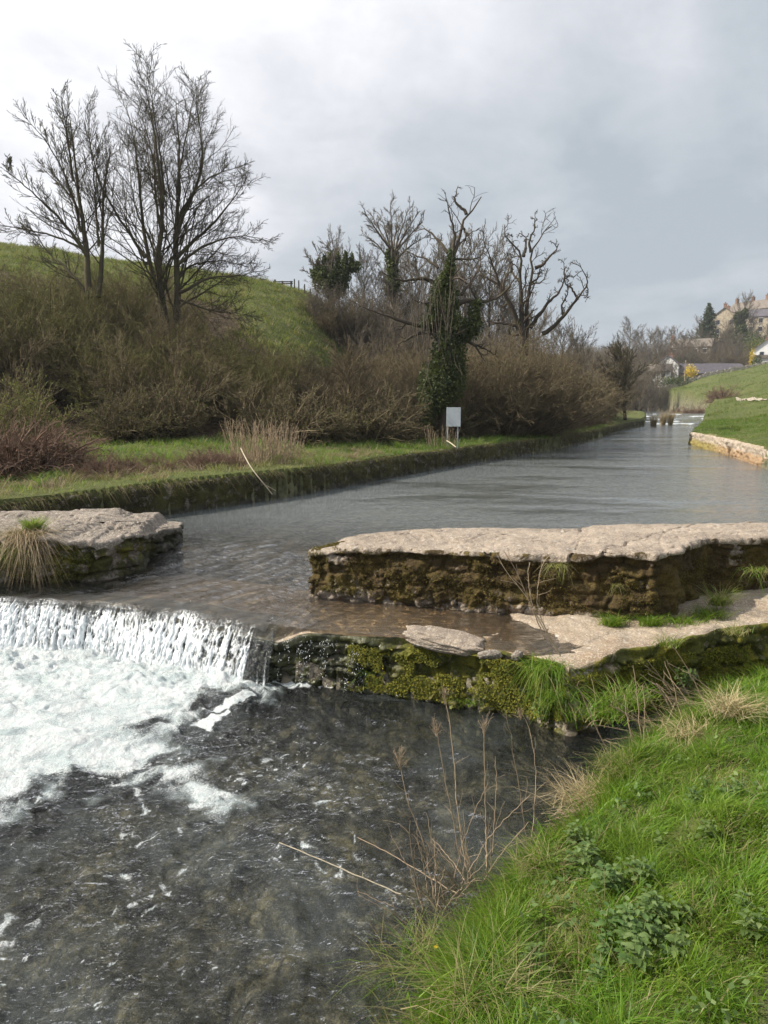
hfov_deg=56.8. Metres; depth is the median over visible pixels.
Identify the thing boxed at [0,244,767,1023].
ground
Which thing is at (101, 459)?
bramble
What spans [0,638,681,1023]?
stream water
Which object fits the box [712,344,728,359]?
bare tree
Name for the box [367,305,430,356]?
scrub bush
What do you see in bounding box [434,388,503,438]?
bramble
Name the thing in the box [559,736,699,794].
grass tuft
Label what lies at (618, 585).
grass tuft
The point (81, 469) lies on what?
bramble
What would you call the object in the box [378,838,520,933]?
grass tuft
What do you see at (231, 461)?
bramble
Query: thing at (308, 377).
thicket bush
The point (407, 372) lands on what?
thicket bush
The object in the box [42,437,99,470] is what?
bramble
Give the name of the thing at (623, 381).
hawthorn tree
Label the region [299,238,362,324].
tree
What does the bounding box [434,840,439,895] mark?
dry twig
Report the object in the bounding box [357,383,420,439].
bramble
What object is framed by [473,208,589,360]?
dead tree
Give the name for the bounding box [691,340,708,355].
bare tree
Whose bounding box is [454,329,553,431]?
thicket bush
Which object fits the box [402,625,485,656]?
crest rock
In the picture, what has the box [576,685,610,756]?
dead stalk
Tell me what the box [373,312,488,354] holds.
scrub bush
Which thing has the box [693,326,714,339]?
bare tree
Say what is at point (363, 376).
thicket bush
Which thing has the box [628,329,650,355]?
bare tree
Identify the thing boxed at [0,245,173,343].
thicket bush
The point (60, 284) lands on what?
thicket bush
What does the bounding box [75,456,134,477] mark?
bramble
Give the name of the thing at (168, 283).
thicket bush
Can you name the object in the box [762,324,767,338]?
bare tree
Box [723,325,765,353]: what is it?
evergreen bush
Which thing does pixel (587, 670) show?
corner rock
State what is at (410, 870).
dry twig
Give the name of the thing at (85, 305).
thicket bush
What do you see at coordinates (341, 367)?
bush
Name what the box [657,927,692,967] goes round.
nettle
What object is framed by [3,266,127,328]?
thicket bush
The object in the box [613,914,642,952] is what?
nettle
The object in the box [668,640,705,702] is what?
dry straw
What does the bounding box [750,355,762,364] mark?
evergreen bush
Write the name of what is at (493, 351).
thicket bush
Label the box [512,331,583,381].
scrub bush
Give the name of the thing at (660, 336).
bare tree
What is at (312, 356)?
thicket bush
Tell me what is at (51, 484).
dead grass
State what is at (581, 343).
bare tree
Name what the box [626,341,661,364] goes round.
scrub bush
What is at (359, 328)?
scrub bush
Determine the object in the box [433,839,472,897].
dry twig
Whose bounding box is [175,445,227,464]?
bramble
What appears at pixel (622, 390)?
thicket bush
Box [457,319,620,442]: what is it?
thicket bush
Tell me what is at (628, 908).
nettle
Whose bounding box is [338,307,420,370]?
scrub bush
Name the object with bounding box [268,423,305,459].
dry weeds
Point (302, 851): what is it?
long twig
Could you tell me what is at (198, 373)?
thicket bush
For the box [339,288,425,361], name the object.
scrub bush
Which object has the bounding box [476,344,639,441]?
thicket bush
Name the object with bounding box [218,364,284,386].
thicket bush
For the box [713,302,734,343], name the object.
stone house
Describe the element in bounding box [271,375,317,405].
thicket bush
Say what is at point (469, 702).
grass tuft
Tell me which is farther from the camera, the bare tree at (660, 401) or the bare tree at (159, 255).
the bare tree at (660, 401)
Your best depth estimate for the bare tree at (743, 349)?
200.05 m
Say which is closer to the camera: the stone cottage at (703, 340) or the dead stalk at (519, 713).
the dead stalk at (519, 713)
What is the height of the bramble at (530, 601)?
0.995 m
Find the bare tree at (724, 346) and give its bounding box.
[717,335,734,356]
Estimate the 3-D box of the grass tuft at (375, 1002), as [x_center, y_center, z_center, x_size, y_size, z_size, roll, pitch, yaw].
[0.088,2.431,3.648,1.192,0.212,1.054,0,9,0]
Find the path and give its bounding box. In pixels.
[736,397,767,400]
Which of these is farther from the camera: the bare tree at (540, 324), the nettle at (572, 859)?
the bare tree at (540, 324)
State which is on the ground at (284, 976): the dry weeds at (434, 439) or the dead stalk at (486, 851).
the dry weeds at (434, 439)
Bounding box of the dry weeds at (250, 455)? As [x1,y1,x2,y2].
[198,444,272,466]
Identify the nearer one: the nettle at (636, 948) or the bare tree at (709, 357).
the nettle at (636, 948)
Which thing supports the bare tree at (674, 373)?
on the ground at (284, 976)
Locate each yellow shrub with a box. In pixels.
[683,364,698,378]
[748,348,755,364]
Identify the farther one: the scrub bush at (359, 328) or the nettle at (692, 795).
the scrub bush at (359, 328)
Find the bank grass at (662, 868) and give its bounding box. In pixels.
[371,658,767,1023]
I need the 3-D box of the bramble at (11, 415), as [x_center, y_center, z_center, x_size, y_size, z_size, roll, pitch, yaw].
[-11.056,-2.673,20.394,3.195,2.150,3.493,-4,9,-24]
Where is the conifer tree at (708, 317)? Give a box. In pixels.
[695,303,718,339]
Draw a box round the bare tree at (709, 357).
[701,350,715,361]
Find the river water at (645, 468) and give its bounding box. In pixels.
[1,411,767,652]
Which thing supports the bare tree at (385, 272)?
on the ground at (284, 976)
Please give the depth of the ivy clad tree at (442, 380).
27.77 m
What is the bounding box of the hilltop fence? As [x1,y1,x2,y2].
[273,279,292,287]
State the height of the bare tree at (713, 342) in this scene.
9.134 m
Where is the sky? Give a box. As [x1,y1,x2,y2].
[0,0,767,353]
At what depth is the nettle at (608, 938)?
3.11 m
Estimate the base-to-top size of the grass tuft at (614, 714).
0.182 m
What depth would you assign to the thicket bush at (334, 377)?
29.04 m
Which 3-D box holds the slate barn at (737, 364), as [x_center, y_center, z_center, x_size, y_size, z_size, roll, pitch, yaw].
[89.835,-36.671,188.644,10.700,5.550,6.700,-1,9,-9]
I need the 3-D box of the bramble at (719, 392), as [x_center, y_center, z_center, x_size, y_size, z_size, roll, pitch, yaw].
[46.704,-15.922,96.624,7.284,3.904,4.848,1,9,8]
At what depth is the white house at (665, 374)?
173.06 m
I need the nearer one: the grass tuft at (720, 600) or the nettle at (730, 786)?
the nettle at (730, 786)
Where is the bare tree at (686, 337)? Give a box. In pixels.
[675,331,697,352]
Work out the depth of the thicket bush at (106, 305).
28.91 m
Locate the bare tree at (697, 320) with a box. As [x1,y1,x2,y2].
[689,314,715,338]
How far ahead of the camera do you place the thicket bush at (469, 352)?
37.35 m
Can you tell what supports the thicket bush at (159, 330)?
on the ground at (284, 976)
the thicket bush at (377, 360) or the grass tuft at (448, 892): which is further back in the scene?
the thicket bush at (377, 360)
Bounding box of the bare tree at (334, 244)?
[316,223,355,307]
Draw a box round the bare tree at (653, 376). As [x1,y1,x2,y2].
[638,366,661,412]
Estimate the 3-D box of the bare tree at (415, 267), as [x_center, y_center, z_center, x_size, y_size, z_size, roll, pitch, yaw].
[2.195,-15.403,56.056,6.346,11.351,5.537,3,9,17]
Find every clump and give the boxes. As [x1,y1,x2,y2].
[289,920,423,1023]
[647,413,659,426]
[658,409,669,424]
[663,408,677,424]
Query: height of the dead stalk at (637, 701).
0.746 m
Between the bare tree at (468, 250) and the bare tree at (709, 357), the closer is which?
the bare tree at (468, 250)
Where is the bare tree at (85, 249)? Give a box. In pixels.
[0,79,125,299]
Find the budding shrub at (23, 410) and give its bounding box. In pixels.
[0,363,91,442]
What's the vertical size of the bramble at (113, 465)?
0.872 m
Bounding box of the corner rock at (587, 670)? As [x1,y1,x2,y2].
[575,668,600,684]
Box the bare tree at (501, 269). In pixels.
[452,225,538,343]
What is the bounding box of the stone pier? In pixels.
[0,508,185,595]
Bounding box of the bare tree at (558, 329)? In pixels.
[540,312,589,381]
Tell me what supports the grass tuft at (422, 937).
on the ground at (284, 976)
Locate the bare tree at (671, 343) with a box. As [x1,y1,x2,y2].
[653,336,678,360]
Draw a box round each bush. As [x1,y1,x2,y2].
[0,244,94,340]
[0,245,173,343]
[0,263,26,295]
[0,269,86,342]
[0,271,86,335]
[0,280,192,401]
[0,282,114,393]
[0,285,66,322]
[0,296,57,385]
[0,297,51,394]
[0,301,73,400]
[0,305,78,390]
[0,306,74,397]
[0,310,76,413]
[1,277,77,298]
[1,278,76,323]
[2,269,73,297]
[2,283,167,341]
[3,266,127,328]
[4,279,93,310]
[11,289,63,341]
[19,266,114,295]
[25,263,117,294]
[26,315,164,411]
[32,308,142,385]
[34,280,169,381]
[38,282,192,362]
[45,353,126,411]
[47,325,169,412]
[52,318,129,397]
[62,289,143,327]
[62,304,206,378]
[67,271,154,322]
[73,306,211,386]
[77,330,248,425]
[78,253,181,313]
[79,268,170,327]
[84,303,261,412]
[88,295,182,354]
[108,286,170,327]
[109,298,234,380]
[116,285,223,337]
[121,286,212,338]
[122,365,228,412]
[137,345,218,392]
[145,310,206,345]
[145,339,278,418]
[151,286,214,334]
[153,338,248,411]
[165,318,259,386]
[174,320,288,368]
[189,352,254,405]
[200,368,299,424]
[203,353,311,415]
[207,375,284,418]
[209,368,296,428]
[215,355,280,390]
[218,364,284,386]
[224,331,320,404]
[228,338,319,390]
[230,341,303,412]
[258,362,356,413]
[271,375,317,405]
[273,358,337,392]
[278,343,331,385]
[290,357,359,412]
[292,353,364,388]
[293,359,376,395]
[295,283,342,319]
[296,368,389,409]
[300,379,385,415]
[303,277,361,332]
[304,286,372,343]
[307,332,394,410]
[308,366,356,402]
[311,367,367,389]
[314,288,388,347]
[314,289,388,361]
[316,388,399,411]
[321,280,383,356]
[324,338,410,386]
[332,339,412,379]
[332,357,386,398]
[337,291,389,317]
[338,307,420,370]
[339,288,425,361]
[343,272,422,357]
[345,281,431,353]
[354,357,427,403]
[360,370,438,408]
[363,335,480,388]
[364,296,433,356]
[364,334,473,394]
[365,347,422,380]
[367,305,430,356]
[369,377,419,419]
[370,375,461,416]
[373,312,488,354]
[377,318,426,360]
[377,385,456,438]
[379,313,428,363]
[379,369,458,426]
[380,337,494,386]
[382,362,417,396]
[392,359,482,411]
[393,311,517,362]
[398,319,435,362]
[399,367,502,430]
[400,350,480,403]
[407,343,573,436]
[418,309,511,357]
[423,338,534,368]
[425,343,554,434]
[429,343,567,427]
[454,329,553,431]
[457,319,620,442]
[462,357,569,436]
[467,334,619,440]
[468,340,606,422]
[473,341,551,389]
[476,330,535,359]
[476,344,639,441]
[478,321,578,367]
[480,325,550,361]
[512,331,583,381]
[514,334,626,434]
[538,351,633,435]
[571,343,604,368]
[576,344,602,363]
[580,349,613,390]
[583,393,626,420]
[584,361,647,418]
[584,378,612,405]
[585,344,626,357]
[591,370,635,419]
[591,377,628,420]
[611,348,651,367]
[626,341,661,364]
[629,365,660,384]
[633,383,653,410]
[634,375,672,412]
[661,348,682,362]
[670,344,705,363]
[677,349,709,363]
[709,350,728,362]
[711,348,749,365]
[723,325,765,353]
[743,336,764,358]
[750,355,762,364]
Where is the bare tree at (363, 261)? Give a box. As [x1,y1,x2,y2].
[340,244,384,309]
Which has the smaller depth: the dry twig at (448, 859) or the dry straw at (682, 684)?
the dry twig at (448, 859)
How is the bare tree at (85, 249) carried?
on the ground at (284, 976)
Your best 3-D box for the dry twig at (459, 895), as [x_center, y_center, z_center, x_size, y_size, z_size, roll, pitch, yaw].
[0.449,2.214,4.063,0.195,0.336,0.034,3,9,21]
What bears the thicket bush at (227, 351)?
on the ground at (284, 976)
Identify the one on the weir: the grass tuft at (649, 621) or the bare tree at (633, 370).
the grass tuft at (649, 621)
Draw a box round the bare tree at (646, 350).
[633,326,667,365]
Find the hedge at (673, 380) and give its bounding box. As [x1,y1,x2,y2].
[655,372,696,386]
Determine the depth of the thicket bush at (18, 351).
25.44 m
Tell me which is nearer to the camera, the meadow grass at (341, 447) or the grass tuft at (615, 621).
the grass tuft at (615, 621)
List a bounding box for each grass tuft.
[0,513,97,599]
[0,545,39,576]
[11,514,52,530]
[321,899,466,1019]
[345,890,623,1023]
[351,669,380,684]
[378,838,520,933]
[431,818,540,905]
[446,696,483,706]
[489,822,594,913]
[494,652,599,722]
[519,683,597,733]
[537,562,574,586]
[559,693,654,728]
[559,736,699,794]
[561,670,680,713]
[591,610,637,627]
[604,583,628,600]
[618,610,675,627]
[648,630,696,647]
[652,611,716,627]
[676,601,739,621]
[693,580,754,607]
[710,619,754,636]
[728,563,767,598]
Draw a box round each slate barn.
[679,363,732,378]
[704,363,743,366]
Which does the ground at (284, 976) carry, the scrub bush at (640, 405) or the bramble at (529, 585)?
the scrub bush at (640, 405)
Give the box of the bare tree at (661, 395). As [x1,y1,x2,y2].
[656,383,668,410]
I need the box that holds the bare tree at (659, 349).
[650,339,675,386]
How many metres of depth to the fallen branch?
15.06 m
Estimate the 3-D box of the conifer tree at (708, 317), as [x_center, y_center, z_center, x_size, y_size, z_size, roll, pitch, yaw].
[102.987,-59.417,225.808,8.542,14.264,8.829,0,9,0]
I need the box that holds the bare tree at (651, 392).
[638,377,663,409]
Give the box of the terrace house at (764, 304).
[730,294,767,312]
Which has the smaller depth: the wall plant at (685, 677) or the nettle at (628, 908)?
the nettle at (628, 908)
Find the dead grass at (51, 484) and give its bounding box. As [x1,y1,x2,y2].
[0,446,389,495]
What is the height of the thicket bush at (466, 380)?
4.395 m
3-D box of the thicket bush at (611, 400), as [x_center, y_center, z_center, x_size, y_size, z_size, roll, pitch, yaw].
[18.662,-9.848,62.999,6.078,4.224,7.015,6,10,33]
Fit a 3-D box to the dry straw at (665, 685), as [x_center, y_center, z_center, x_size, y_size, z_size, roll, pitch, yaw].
[2.266,1.434,5.702,0.408,0.563,0.052,-2,9,-12]
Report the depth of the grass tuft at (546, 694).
6.10 m
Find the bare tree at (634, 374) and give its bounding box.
[625,359,639,404]
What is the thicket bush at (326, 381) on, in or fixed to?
on the ground at (284, 976)
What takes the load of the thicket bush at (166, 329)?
on the ground at (284, 976)
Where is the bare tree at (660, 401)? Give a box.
[656,389,671,408]
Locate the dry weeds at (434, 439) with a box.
[424,425,460,447]
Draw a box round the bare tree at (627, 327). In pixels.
[613,316,646,348]
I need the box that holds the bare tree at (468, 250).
[425,219,497,321]
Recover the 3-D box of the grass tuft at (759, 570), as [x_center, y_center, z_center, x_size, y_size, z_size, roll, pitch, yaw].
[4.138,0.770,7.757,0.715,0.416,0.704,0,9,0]
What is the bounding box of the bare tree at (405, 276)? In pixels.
[382,237,438,328]
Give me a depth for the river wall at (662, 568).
7.83 m
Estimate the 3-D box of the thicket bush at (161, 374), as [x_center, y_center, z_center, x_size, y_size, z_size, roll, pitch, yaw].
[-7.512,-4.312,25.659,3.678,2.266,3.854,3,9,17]
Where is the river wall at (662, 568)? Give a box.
[306,521,767,620]
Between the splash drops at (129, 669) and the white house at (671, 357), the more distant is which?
the white house at (671, 357)
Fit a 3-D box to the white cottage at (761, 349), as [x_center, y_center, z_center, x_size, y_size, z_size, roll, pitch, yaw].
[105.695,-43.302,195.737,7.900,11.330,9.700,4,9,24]
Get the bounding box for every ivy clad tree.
[351,185,524,431]
[727,290,760,338]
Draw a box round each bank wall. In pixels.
[0,420,643,531]
[688,432,767,477]
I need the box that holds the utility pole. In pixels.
[683,360,688,384]
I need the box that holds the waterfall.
[0,589,285,691]
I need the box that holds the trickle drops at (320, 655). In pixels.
[270,634,365,687]
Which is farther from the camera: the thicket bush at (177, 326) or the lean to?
the lean to
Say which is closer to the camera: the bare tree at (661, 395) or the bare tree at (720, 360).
the bare tree at (661, 395)
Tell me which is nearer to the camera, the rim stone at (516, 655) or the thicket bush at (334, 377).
the rim stone at (516, 655)
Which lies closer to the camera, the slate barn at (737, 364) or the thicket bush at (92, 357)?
the thicket bush at (92, 357)
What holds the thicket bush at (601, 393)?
on the ground at (284, 976)
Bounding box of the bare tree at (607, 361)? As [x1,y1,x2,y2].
[599,354,618,378]
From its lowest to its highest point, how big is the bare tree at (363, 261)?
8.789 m
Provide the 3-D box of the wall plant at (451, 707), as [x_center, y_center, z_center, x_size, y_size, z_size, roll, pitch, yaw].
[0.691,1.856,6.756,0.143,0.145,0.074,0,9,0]
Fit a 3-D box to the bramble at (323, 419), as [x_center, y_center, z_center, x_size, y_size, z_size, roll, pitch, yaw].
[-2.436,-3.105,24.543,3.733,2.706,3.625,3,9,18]
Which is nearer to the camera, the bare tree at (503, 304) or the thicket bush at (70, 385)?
the thicket bush at (70, 385)
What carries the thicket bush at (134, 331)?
on the ground at (284, 976)
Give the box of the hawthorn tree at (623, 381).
[589,333,660,419]
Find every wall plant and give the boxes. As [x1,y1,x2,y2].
[449,700,463,712]
[472,690,490,703]
[531,696,556,719]
[539,716,553,730]
[674,666,696,686]
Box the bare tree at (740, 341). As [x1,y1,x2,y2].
[731,332,747,355]
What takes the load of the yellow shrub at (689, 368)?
on the ground at (284, 976)
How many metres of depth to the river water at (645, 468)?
15.51 m
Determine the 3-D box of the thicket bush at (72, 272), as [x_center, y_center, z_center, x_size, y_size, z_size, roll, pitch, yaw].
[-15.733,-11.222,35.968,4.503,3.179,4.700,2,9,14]
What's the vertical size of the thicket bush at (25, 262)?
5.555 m
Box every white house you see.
[647,363,672,386]
[657,352,681,377]
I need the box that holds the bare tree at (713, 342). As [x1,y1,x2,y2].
[705,336,720,357]
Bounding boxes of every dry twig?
[357,879,432,926]
[357,891,418,931]
[384,820,463,906]
[387,824,422,909]
[387,889,435,931]
[401,851,475,891]
[407,882,436,908]
[413,819,438,887]
[414,825,476,899]
[414,835,434,892]
[417,833,436,904]
[432,839,464,881]
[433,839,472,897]
[433,843,496,930]
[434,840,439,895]
[434,860,443,910]
[446,877,474,919]
[448,813,480,884]
[451,790,485,899]
[454,784,490,878]
[461,841,469,889]
[465,854,478,898]
[468,782,531,872]
[468,827,529,912]
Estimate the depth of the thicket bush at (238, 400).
25.61 m
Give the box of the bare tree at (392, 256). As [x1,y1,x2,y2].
[359,191,430,336]
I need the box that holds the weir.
[0,573,767,767]
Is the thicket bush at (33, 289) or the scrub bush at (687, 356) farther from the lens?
the scrub bush at (687, 356)
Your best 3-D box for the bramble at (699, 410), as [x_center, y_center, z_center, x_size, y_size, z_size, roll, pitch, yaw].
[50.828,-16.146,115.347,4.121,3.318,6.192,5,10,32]
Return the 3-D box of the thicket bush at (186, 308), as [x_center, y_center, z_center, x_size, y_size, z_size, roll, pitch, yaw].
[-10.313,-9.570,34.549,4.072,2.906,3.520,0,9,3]
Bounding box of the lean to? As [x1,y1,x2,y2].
[756,355,767,362]
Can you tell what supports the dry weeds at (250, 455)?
on the ground at (284, 976)
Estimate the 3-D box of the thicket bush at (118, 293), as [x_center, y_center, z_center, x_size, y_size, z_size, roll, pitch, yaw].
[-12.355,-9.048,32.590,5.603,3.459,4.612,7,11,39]
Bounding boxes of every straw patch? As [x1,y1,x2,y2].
[499,769,588,830]
[514,755,612,820]
[633,704,749,749]
[658,681,767,724]
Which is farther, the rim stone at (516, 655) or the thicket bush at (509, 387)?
the thicket bush at (509, 387)
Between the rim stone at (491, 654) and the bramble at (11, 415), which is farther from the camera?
the bramble at (11, 415)
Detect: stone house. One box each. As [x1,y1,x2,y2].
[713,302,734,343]
[745,309,767,337]
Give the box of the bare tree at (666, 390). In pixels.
[659,383,674,410]
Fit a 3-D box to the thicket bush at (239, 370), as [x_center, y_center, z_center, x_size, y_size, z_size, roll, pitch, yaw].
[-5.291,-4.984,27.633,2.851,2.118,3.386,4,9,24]
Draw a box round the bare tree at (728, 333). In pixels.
[722,328,735,346]
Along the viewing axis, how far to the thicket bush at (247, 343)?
29.67 m
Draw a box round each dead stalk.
[393,745,438,918]
[408,816,431,930]
[425,812,446,912]
[429,718,461,861]
[436,686,467,866]
[478,712,492,884]
[485,827,488,875]
[487,756,503,851]
[500,710,527,848]
[514,707,540,841]
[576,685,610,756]
[624,695,632,737]
[630,665,641,737]
[642,685,646,740]
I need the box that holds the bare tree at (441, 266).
[413,233,471,315]
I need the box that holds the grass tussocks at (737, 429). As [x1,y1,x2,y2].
[679,364,767,430]
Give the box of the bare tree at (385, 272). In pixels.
[364,241,420,316]
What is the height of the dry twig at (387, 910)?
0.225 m
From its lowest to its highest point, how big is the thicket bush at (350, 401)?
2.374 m
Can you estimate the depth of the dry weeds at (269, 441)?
17.45 m
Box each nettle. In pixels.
[520,941,551,977]
[561,850,580,871]
[562,819,583,843]
[574,837,596,864]
[574,839,604,877]
[584,958,607,989]
[586,862,621,893]
[591,941,615,969]
[595,902,628,938]
[595,928,614,959]
[607,857,631,891]
[611,895,644,931]
[612,936,632,969]
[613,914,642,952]
[617,930,654,972]
[623,855,639,880]
[630,856,656,883]
[631,913,665,955]
[635,888,662,924]
[639,884,669,924]
[649,920,670,949]
[657,894,696,934]
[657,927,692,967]
[683,785,702,802]
[694,819,718,838]
[699,774,712,789]
[715,778,740,797]
[729,889,755,915]
[732,907,767,939]
[734,779,748,795]
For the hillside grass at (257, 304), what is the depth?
45.68 m
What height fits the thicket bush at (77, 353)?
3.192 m
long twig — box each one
[279,842,459,919]
[357,837,460,896]
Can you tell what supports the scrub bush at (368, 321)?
on the ground at (284, 976)
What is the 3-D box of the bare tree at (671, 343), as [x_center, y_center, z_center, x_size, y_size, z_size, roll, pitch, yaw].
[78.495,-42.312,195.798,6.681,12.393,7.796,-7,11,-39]
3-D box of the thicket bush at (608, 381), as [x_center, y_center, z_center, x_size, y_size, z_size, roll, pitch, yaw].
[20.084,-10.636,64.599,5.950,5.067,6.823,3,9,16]
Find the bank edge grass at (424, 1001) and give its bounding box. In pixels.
[337,762,607,1023]
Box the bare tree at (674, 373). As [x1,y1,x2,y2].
[670,361,683,377]
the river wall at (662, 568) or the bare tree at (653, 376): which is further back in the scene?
the bare tree at (653, 376)
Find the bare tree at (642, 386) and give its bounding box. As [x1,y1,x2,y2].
[630,367,657,410]
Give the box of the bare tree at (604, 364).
[590,352,615,382]
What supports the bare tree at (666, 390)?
on the ground at (284, 976)
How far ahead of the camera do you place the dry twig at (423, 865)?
3.93 m
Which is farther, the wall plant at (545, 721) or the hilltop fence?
the hilltop fence
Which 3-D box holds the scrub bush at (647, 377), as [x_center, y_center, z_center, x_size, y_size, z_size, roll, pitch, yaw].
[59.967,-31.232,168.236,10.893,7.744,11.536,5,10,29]
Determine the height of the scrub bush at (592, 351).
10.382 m
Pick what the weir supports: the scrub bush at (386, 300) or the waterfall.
the waterfall
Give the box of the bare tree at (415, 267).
[377,242,446,332]
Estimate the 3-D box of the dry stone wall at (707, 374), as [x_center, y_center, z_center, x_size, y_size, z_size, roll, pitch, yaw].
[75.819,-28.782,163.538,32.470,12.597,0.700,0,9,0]
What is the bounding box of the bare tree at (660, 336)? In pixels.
[648,325,677,355]
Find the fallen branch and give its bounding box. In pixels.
[240,448,275,493]
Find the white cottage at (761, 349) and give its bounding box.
[751,335,767,355]
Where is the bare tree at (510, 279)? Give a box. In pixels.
[481,264,533,340]
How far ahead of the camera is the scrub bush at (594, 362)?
158.68 m
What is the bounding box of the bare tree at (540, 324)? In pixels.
[510,300,557,357]
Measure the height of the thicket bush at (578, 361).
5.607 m
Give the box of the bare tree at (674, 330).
[661,325,688,352]
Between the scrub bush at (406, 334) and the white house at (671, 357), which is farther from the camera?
the white house at (671, 357)
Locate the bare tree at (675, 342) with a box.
[667,337,690,359]
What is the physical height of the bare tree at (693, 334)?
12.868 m
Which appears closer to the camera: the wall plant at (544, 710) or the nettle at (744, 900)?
the nettle at (744, 900)
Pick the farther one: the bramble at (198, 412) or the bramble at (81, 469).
the bramble at (198, 412)
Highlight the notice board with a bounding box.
[446,407,460,448]
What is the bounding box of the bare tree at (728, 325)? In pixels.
[716,318,734,341]
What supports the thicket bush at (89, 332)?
on the ground at (284, 976)
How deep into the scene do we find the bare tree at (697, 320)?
228.78 m
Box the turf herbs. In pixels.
[504,679,767,1023]
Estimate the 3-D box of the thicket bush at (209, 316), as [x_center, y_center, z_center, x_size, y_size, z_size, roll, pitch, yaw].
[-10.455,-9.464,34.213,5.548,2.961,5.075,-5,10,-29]
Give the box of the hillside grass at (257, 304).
[0,242,365,367]
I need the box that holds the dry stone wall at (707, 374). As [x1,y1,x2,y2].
[641,361,767,411]
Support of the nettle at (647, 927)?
on the ground at (284, 976)
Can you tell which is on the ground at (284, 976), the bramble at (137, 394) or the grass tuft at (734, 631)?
the bramble at (137, 394)
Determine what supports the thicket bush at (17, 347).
on the ground at (284, 976)
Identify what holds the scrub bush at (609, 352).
on the ground at (284, 976)
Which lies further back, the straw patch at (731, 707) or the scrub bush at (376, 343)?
the scrub bush at (376, 343)
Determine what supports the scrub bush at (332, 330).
on the ground at (284, 976)
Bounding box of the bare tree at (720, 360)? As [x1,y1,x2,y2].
[714,348,728,362]
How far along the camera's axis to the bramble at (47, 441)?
14.68 m
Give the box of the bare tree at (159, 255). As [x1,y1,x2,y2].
[64,39,282,341]
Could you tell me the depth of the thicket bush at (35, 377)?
24.30 m
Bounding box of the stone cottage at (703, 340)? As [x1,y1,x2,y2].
[669,335,713,355]
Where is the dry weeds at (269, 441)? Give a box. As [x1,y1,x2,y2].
[219,414,298,463]
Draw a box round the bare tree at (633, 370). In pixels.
[630,363,645,410]
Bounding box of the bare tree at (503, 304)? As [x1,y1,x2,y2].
[481,279,537,347]
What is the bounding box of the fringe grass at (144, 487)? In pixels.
[0,423,627,510]
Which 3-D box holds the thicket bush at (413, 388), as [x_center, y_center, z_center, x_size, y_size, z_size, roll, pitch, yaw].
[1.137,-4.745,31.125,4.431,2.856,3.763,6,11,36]
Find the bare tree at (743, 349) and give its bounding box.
[737,342,750,358]
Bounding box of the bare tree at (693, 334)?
[685,329,697,344]
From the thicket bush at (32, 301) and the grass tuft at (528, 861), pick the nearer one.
the grass tuft at (528, 861)
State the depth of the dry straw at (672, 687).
5.80 m
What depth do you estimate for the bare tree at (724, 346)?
202.66 m
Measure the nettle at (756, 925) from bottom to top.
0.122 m
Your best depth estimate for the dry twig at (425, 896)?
4.07 m
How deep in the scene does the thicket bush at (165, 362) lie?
26.17 m
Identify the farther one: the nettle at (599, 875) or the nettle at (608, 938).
the nettle at (599, 875)
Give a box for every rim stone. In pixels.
[477,649,502,658]
[511,650,522,660]
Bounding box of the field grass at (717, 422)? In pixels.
[670,363,767,445]
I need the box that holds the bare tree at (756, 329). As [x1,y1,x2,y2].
[748,314,763,337]
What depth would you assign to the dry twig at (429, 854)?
4.05 m
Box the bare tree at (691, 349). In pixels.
[684,341,698,355]
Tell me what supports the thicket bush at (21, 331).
on the ground at (284, 976)
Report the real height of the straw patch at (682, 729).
0.195 m
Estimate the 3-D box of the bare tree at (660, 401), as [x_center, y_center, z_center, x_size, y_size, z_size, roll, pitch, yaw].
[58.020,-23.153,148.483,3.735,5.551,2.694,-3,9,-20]
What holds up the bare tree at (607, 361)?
on the ground at (284, 976)
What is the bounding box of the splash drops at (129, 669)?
[1,635,263,704]
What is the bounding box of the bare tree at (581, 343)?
[561,322,602,384]
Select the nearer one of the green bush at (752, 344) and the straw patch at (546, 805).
the straw patch at (546, 805)
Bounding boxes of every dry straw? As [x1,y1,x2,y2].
[586,724,650,736]
[610,705,649,733]
[640,674,679,708]
[644,665,690,708]
[647,660,680,709]
[649,674,692,703]
[658,685,673,715]
[665,664,680,712]
[667,659,715,693]
[667,661,693,704]
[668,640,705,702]
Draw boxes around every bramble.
[0,368,61,436]
[0,385,53,433]
[0,400,86,481]
[0,405,111,476]
[0,411,79,482]
[0,416,102,468]
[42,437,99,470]
[52,455,105,478]
[60,376,164,439]
[72,389,179,443]
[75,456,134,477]
[76,446,129,474]
[82,448,121,467]
[85,386,178,443]
[104,370,212,440]
[104,453,149,467]
[106,377,207,442]
[113,379,206,438]
[114,460,150,472]
[117,458,164,474]
[118,375,220,439]
[131,449,172,464]
[153,452,183,471]
[172,450,198,463]
[174,451,213,468]
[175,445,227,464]
[179,442,238,468]
[204,373,352,446]
[206,445,234,463]
[214,451,245,466]
[226,454,250,465]
[254,376,362,444]
[276,384,359,444]
[304,381,431,438]
[316,380,431,446]
[330,398,400,439]
[339,401,418,441]
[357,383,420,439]
[392,401,442,440]
[433,412,479,436]
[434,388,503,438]
[437,403,499,437]
[493,544,560,656]
[504,548,544,638]
[525,563,532,609]
[536,546,559,653]
[583,413,609,435]
[583,416,597,426]
[675,404,698,414]
[685,403,704,415]
[701,381,743,406]
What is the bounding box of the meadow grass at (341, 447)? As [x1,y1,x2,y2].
[0,421,620,498]
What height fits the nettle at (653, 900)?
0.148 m
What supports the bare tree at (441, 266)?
on the ground at (284, 976)

